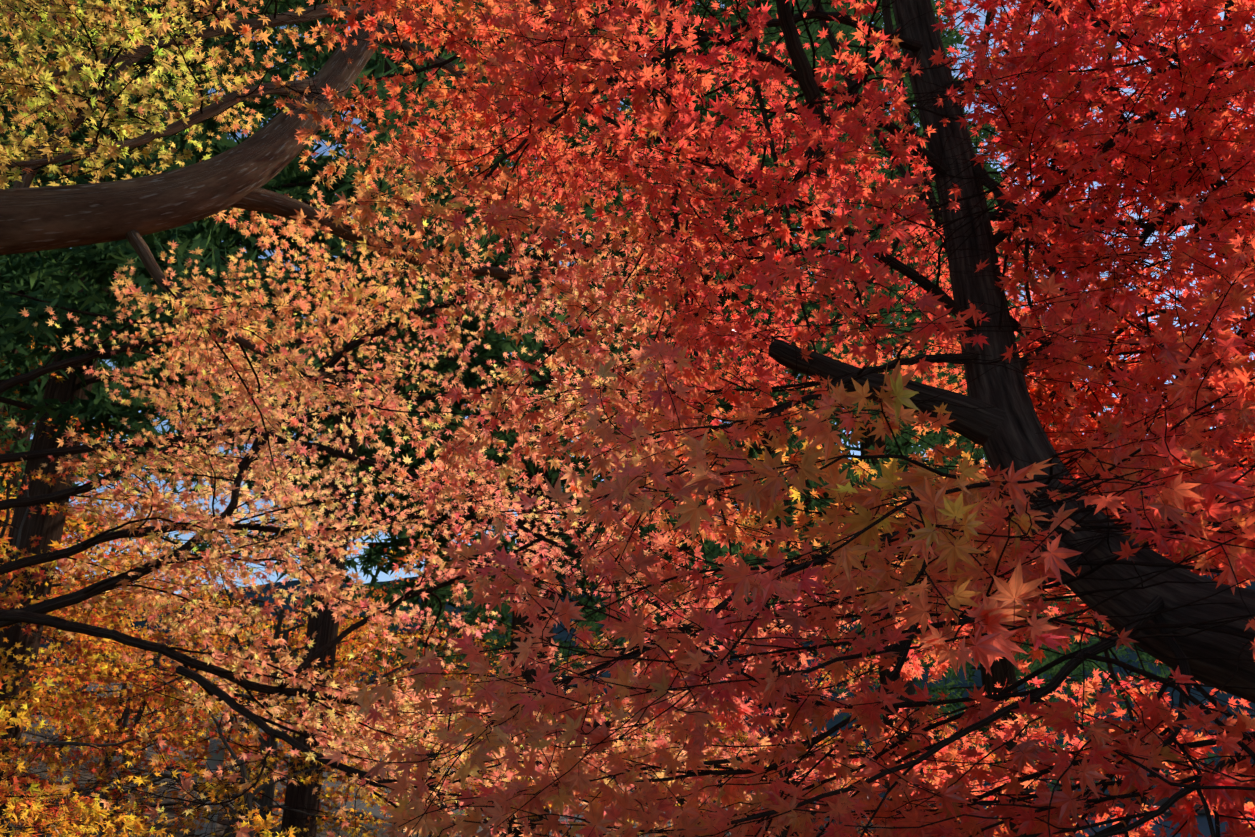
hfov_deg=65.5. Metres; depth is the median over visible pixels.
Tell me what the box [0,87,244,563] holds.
cedar
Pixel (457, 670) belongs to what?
maple
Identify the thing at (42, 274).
tree
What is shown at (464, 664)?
maple
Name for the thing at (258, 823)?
maple
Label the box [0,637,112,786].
maple
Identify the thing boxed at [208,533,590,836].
maple
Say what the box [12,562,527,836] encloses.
maple
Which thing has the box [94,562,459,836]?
maple
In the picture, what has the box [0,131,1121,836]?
maple
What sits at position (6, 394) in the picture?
tree
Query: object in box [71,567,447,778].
maple
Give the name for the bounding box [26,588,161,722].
maple
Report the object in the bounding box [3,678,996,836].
ground
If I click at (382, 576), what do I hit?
sky
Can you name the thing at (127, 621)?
maple
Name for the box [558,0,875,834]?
cedar
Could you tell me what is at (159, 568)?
maple
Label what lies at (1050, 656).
tree
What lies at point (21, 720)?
maple
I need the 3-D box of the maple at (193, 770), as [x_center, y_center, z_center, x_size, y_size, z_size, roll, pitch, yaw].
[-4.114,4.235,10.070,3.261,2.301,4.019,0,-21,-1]
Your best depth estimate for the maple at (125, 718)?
12.73 m
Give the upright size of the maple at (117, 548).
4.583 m
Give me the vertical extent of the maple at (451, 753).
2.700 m
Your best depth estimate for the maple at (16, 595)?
8.80 m
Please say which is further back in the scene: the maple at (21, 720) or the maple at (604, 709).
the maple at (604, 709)
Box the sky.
[30,0,1254,594]
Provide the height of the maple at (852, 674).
5.708 m
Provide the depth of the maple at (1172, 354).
3.23 m
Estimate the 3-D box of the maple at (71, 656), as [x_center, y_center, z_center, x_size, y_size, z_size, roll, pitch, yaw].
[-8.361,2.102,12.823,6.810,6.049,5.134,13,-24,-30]
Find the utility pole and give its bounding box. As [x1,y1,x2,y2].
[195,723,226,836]
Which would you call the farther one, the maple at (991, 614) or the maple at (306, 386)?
the maple at (306, 386)
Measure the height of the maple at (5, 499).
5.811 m
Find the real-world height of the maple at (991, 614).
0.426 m
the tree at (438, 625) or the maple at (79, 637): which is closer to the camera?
the maple at (79, 637)
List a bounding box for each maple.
[0,0,769,557]
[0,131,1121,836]
[0,335,237,755]
[0,438,282,836]
[0,474,23,548]
[0,479,200,728]
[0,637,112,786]
[0,659,179,836]
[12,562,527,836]
[19,656,239,836]
[22,617,284,825]
[24,593,177,763]
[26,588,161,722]
[28,591,183,752]
[29,593,257,784]
[38,525,208,737]
[50,500,258,711]
[57,638,416,836]
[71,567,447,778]
[75,710,401,836]
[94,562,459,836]
[132,613,413,783]
[165,632,296,780]
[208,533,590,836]
[225,652,415,805]
[274,0,1254,836]
[324,734,481,836]
[331,646,504,778]
[334,640,576,836]
[340,713,558,835]
[555,632,728,836]
[590,700,936,808]
[667,360,1203,677]
[723,622,1007,800]
[827,696,1119,836]
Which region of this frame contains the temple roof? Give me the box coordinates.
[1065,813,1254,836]
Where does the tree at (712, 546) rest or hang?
on the ground at (374, 811)
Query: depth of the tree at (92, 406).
12.02 m
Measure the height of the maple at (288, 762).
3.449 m
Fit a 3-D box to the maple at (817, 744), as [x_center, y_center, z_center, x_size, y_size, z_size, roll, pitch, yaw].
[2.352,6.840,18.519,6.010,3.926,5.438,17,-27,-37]
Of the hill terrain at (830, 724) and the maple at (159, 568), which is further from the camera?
the hill terrain at (830, 724)
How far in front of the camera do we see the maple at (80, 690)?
17.33 m
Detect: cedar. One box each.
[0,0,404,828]
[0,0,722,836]
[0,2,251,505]
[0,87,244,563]
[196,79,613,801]
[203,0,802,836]
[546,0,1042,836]
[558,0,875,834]
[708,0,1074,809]
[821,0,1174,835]
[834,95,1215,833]
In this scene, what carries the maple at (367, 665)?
on the ground at (374, 811)
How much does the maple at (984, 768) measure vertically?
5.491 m
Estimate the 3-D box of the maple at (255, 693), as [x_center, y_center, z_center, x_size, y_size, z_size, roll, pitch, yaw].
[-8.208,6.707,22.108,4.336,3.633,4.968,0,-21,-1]
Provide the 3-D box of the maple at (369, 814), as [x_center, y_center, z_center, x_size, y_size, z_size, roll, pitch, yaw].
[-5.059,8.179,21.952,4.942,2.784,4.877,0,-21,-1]
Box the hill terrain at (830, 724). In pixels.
[34,430,1254,807]
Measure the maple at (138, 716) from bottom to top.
3.217 m
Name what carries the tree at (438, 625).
on the ground at (374, 811)
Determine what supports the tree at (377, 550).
on the ground at (374, 811)
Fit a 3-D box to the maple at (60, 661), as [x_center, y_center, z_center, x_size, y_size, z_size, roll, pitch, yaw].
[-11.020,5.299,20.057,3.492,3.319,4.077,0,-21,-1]
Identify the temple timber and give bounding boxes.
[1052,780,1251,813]

